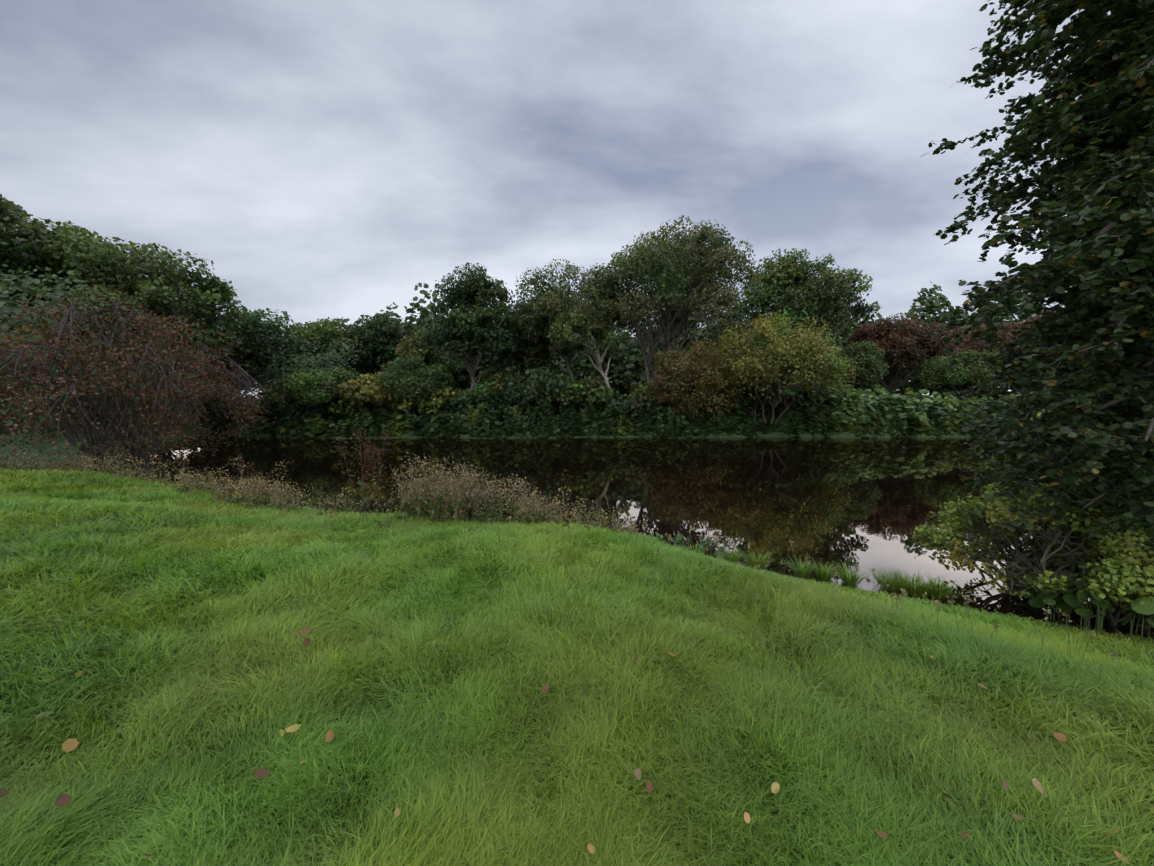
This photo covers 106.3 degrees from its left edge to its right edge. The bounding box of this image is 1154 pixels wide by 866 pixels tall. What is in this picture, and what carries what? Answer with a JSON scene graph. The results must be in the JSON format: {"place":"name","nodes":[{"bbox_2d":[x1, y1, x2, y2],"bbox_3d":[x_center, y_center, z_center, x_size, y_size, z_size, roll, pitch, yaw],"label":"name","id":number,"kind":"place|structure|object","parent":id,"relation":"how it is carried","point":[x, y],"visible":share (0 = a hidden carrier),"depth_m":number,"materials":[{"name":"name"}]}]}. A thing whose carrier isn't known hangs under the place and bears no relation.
{"place":"outdoors","nodes":[
{"label":"outdoors","id":0,"kind":"place"},
{"bbox_2d":[0,0,1110,398],"label":"sky","id":1,"kind":"structure","parent":0,"point":[332,159],"materials":[{"name":"grey"}]},
{"bbox_2d":[0,467,1153,865],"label":"grass","id":2,"kind":"structure","parent":0,"point":[256,543],"depth_m":2.51,"materials":[{"name":"green plant"}]},
{"bbox_2d":[0,402,1153,865],"bbox_3d":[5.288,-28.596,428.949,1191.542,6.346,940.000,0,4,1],"label":"ground","id":3,"kind":"structure","parent":0,"point":[28,448],"depth_m":2.88,"materials":[{"name":"green plant"}]},
{"bbox_2d":[0,259,38,343],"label":"oak","id":4,"kind":"object","parent":3,"relation":"on","point":[6,270],"visible":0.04,"depth_m":28.39,"materials":[{"name":"green plant"}]},
{"bbox_2d":[0,194,136,426],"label":"oak","id":5,"kind":"object","parent":3,"relation":"on","point":[22,235],"visible":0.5,"depth_m":27.65,"materials":[{"name":"green plant"}]},
{"bbox_2d":[0,224,248,433],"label":"oak","id":6,"kind":"object","parent":3,"relation":"on","point":[159,288],"visible":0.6,"depth_m":29.89,"materials":[{"name":"green plant"}]},
{"bbox_2d":[0,284,274,477],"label":"hawthorn","id":7,"kind":"object","parent":3,"relation":"on","point":[109,388],"visible":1,"depth_m":12.40,"materials":[{"name":"brown plant"}]},
{"bbox_2d":[0,264,358,458],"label":"thicket","id":8,"kind":"object","parent":3,"relation":"on","point":[300,361],"visible":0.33,"depth_m":26.30,"materials":[{"name":"green plant"}]},
{"bbox_2d":[181,376,232,420],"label":"understorey","id":9,"kind":"object","parent":3,"relation":"on","point":[208,398],"visible":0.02,"depth_m":41.21,"materials":[{"name":"green plant"}]},
{"bbox_2d":[170,344,255,394],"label":"tree","id":10,"kind":"object","parent":3,"relation":"on","point":[230,379],"visible":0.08,"depth_m":44.22,"materials":[{"name":"green plant"}]},
{"bbox_2d":[187,396,250,420],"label":"understorey","id":11,"kind":"object","parent":3,"relation":"on","point":[204,407],"visible":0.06,"depth_m":41.55,"materials":[{"name":"green plant"}]},
{"bbox_2d":[211,395,280,413],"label":"understorey","id":12,"kind":"object","parent":3,"relation":"on","point":[222,412],"visible":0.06,"depth_m":41.63,"materials":[{"name":"green plant"}]},
{"bbox_2d":[199,308,317,402],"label":"tree","id":13,"kind":"object","parent":3,"relation":"on","point":[269,329],"visible":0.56,"depth_m":41.26,"materials":[{"name":"green plant"}]},
{"bbox_2d":[251,363,298,389],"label":"tree","id":14,"kind":"object","parent":3,"relation":"on","point":[272,377],"depth_m":85.75,"materials":[{"name":"green plant"}]},
{"bbox_2d":[250,397,343,419],"bbox_3d":[-25.579,-2.330,41.654,8.723,3.024,8.107,2,4,25],"label":"understorey","id":15,"kind":"object","parent":3,"relation":"on","point":[287,408],"visible":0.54,"depth_m":38.59,"materials":[{"name":"green plant"}]},
{"bbox_2d":[258,367,360,413],"bbox_3d":[-24.138,-3.462,39.910,8.901,5.295,8.238,0,4,1],"label":"bush","id":16,"kind":"object","parent":3,"relation":"on","point":[320,386],"visible":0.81,"depth_m":37.29,"materials":[{"name":"green plant"}]},
{"bbox_2d":[281,317,372,375],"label":"tree","id":17,"kind":"object","parent":3,"relation":"on","point":[318,333],"visible":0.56,"depth_m":59.48,"materials":[{"name":"green plant"}]},
{"bbox_2d":[300,397,391,416],"bbox_3d":[-21.409,-2.504,41.595,8.461,3.025,8.127,0,4,1],"label":"understorey","id":18,"kind":"object","parent":3,"relation":"on","point":[338,407],"visible":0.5,"depth_m":38.62,"materials":[{"name":"green plant"}]},
{"bbox_2d":[336,371,403,415],"bbox_3d":[-18.347,-3.576,39.907,6.605,4.416,6.680,-1,4,-9],"label":"understorey","id":19,"kind":"object","parent":3,"relation":"on","point":[366,388],"visible":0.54,"depth_m":37.53,"materials":[{"name":"green plant"}]},
{"bbox_2d":[337,313,418,373],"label":"tree","id":20,"kind":"object","parent":3,"relation":"on","point":[380,335],"visible":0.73,"depth_m":61.30,"materials":[{"name":"green plant"}]},
{"bbox_2d":[374,353,454,414],"bbox_3d":[-15.530,-4.141,41.013,7.122,6.612,7.623,0,4,1],"label":"tree","id":21,"kind":"object","parent":3,"relation":"on","point":[408,376],"visible":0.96,"depth_m":38.71,"materials":[{"name":"green plant"}]},
{"bbox_2d":[385,383,466,413],"bbox_3d":[-14.402,-3.074,42.502,8.299,4.121,8.288,-2,4,-24],"label":"understorey","id":22,"kind":"object","parent":3,"relation":"on","point":[431,402],"visible":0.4,"depth_m":39.69,"materials":[{"name":"green plant"}]},
{"bbox_2d":[395,328,464,376],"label":"tree","id":23,"kind":"object","parent":3,"relation":"on","point":[420,345],"visible":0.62,"depth_m":56.78,"materials":[{"name":"green plant"}]},
{"bbox_2d":[435,389,508,412],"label":"understorey","id":24,"kind":"object","parent":3,"relation":"on","point":[461,401],"visible":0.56,"depth_m":40.80,"materials":[{"name":"green plant"}]},
{"bbox_2d":[427,262,524,395],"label":"tree","id":25,"kind":"object","parent":3,"relation":"on","point":[473,329],"visible":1,"depth_m":40.60,"materials":[{"name":"green plant"}]},
{"bbox_2d":[470,368,518,410],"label":"understorey","id":26,"kind":"object","parent":3,"relation":"on","point":[491,385],"visible":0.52,"depth_m":42.20,"materials":[{"name":"green plant"}]},
{"bbox_2d":[495,302,556,408],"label":"tree","id":27,"kind":"object","parent":3,"relation":"on","point":[526,352],"visible":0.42,"depth_m":44.43,"materials":[{"name":"green plant"}]},
{"bbox_2d":[497,369,584,415],"bbox_3d":[-3.184,-3.336,42.149,9.494,5.669,9.533,0,4,1],"label":"understorey","id":28,"kind":"object","parent":3,"relation":"on","point":[534,387],"visible":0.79,"depth_m":39.30,"materials":[{"name":"green plant"}]},
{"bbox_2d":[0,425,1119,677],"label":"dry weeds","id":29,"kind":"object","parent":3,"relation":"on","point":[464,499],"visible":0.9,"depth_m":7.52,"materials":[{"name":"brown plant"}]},
{"bbox_2d":[510,259,621,379],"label":"tree","id":30,"kind":"object","parent":3,"relation":"on","point":[546,304],"visible":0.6,"depth_m":41.91,"materials":[{"name":"green plant"}]},
{"bbox_2d":[0,615,1153,863],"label":"fallen leaves","id":31,"kind":"object","parent":3,"relation":"on","point":[74,743],"visible":0.92,"depth_m":1.91,"materials":[{"name":"brown plant"}]},
{"bbox_2d":[543,374,618,413],"bbox_3d":[0.142,-3.313,41.867,7.684,4.673,7.943,0,4,1],"label":"understorey","id":32,"kind":"object","parent":3,"relation":"on","point":[588,390],"visible":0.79,"depth_m":39.28,"materials":[{"name":"green plant"}]},
{"bbox_2d":[546,293,631,400],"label":"tree","id":33,"kind":"object","parent":3,"relation":"on","point":[592,347],"visible":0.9,"depth_m":40.15,"materials":[{"name":"green plant"}]},
{"bbox_2d":[594,393,667,418],"bbox_3d":[4.583,-2.425,41.923,6.846,2.861,7.348,-3,5,-41],"label":"understorey","id":34,"kind":"object","parent":3,"relation":"on","point":[639,406],"visible":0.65,"depth_m":39.52,"materials":[{"name":"green plant"}]},
{"bbox_2d":[624,375,691,412],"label":"understorey","id":35,"kind":"object","parent":3,"relation":"on","point":[638,388],"visible":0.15,"depth_m":41.26,"materials":[{"name":"green plant"}]},
{"bbox_2d":[200,393,1116,438],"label":"bank cover","id":36,"kind":"object","parent":3,"relation":"on","point":[330,423],"visible":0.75,"depth_m":38.41,"materials":[{"name":"green plant"}]},
{"bbox_2d":[586,215,762,406],"bbox_3d":[9.187,-11.303,44.049,17.018,19.835,16.532,0,4,1],"label":"tree","id":37,"kind":"object","parent":3,"relation":"on","point":[683,271],"visible":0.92,"depth_m":39.99,"materials":[{"name":"green plant"}]},
{"bbox_2d":[645,338,742,423],"bbox_3d":[10.514,-4.625,39.328,8.422,7.704,8.562,0,4,1],"label":"willow","id":38,"kind":"object","parent":3,"relation":"on","point":[687,371],"visible":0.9,"depth_m":37.65,"materials":[{"name":"brown plant"}]},
{"bbox_2d":[330,280,1075,407],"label":"trees","id":39,"kind":"object","parent":3,"relation":"on","point":[629,367],"visible":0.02,"depth_m":64.08,"materials":[{"name":"green plant"}]},
{"bbox_2d":[622,528,801,577],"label":"waterside plants","id":40,"kind":"object","parent":3,"relation":"on","point":[681,544],"visible":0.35,"depth_m":8.01,"materials":[{"name":"green plant"}]},
{"bbox_2d":[672,392,755,411],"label":"understorey","id":41,"kind":"object","parent":3,"relation":"on","point":[740,403],"visible":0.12,"depth_m":39.64,"materials":[{"name":"green plant"}]},
{"bbox_2d":[677,397,832,417],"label":"dry bank cover","id":42,"kind":"object","parent":3,"relation":"on","point":[765,405],"depth_m":41.00,"materials":[{"name":"green plant"}]},
{"bbox_2d":[709,370,803,416],"bbox_3d":[16.275,-3.382,40.438,9.238,5.002,8.723,0,4,1],"label":"understorey","id":43,"kind":"object","parent":3,"relation":"on","point":[785,392],"visible":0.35,"depth_m":37.92,"materials":[{"name":"green plant"}]},
{"bbox_2d":[712,310,856,423],"bbox_3d":[18.156,-5.873,39.611,12.646,9.874,13.738,0,4,1],"label":"willow","id":44,"kind":"object","parent":3,"relation":"on","point":[801,359],"visible":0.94,"depth_m":36.04,"materials":[{"name":"green plant"}]},
{"bbox_2d":[610,529,974,598],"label":"grass tufts","id":45,"kind":"object","parent":3,"relation":"on","point":[827,574],"visible":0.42,"depth_m":7.31,"materials":[{"name":"green plant"}]},
{"bbox_2d":[719,248,881,344],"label":"tree","id":46,"kind":"object","parent":3,"relation":"on","point":[795,295],"visible":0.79,"depth_m":50.85,"materials":[{"name":"green plant"}]},
{"bbox_2d":[799,383,833,401],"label":"understorey","id":47,"kind":"object","parent":3,"relation":"on","point":[810,392],"visible":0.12,"depth_m":42.37,"materials":[{"name":"green plant"}]},
{"bbox_2d":[837,391,878,402],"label":"understorey","id":48,"kind":"object","parent":3,"relation":"on","point":[842,397],"visible":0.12,"depth_m":40.65,"materials":[{"name":"green plant"}]},
{"bbox_2d":[828,340,888,388],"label":"tree","id":49,"kind":"object","parent":3,"relation":"on","point":[865,357],"visible":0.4,"depth_m":44.83,"materials":[{"name":"green plant"}]},
{"bbox_2d":[838,313,965,394],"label":"tree","id":50,"kind":"object","parent":3,"relation":"on","point":[898,345],"visible":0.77,"depth_m":49.66,"materials":[{"name":"brown plant"}]},
{"bbox_2d":[917,349,1013,400],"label":"bush","id":51,"kind":"object","parent":3,"relation":"on","point":[969,372],"visible":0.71,"depth_m":43.64,"materials":[{"name":"green plant"}]},
{"bbox_2d":[808,376,1127,430],"bbox_3d":[37.857,-3.007,44.369,30.454,5.356,16.061,0,4,1],"label":"bramble mound","id":52,"kind":"object","parent":3,"relation":"on","point":[895,401],"visible":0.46,"depth_m":39.11,"materials":[{"name":"green plant"}]},
{"bbox_2d":[907,321,1061,392],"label":"bush","id":53,"kind":"object","parent":3,"relation":"on","point":[976,345],"visible":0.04,"depth_m":49.70,"materials":[{"name":"brown plant"}]},
{"bbox_2d":[911,479,1153,606],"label":"shrub","id":54,"kind":"object","parent":3,"relation":"on","point":[962,516],"visible":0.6,"depth_m":7.02,"materials":[{"name":"green plant"}]},
{"bbox_2d":[920,0,1153,551],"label":"alder","id":55,"kind":"object","parent":3,"relation":"on","point":[1099,133],"visible":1,"depth_m":5.32,"materials":[{"name":"green plant"}]},
{"bbox_2d":[999,310,1096,378],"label":"haw","id":56,"kind":"object","parent":3,"relation":"on","point":[1034,318],"visible":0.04,"depth_m":53.83,"materials":[{"name":"green plant"}]},
{"bbox_2d":[988,510,1153,622],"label":"shrub","id":57,"kind":"object","parent":3,"relation":"on","point":[1127,581],"visible":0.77,"depth_m":5.88,"materials":[{"name":"green plant"}]},
{"bbox_2d":[1017,585,1153,641],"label":"butterbur","id":58,"kind":"object","parent":3,"relation":"on","point":[1039,600],"visible":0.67,"depth_m":5.72,"materials":[{"name":"green plant"}]},
{"bbox_2d":[1024,495,1153,628],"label":"shrub","id":59,"kind":"object","parent":3,"relation":"on","point":[1114,618],"visible":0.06,"depth_m":6.06,"materials":[{"name":"green plant"}]},
{"bbox_2d":[78,435,1153,639],"bbox_3d":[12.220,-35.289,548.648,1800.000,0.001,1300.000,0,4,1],"label":"river water","id":60,"kind":"structure","parent":0,"point":[865,504],"depth_m":16.90,"materials":[{"name":"black liquid"}]}
]}

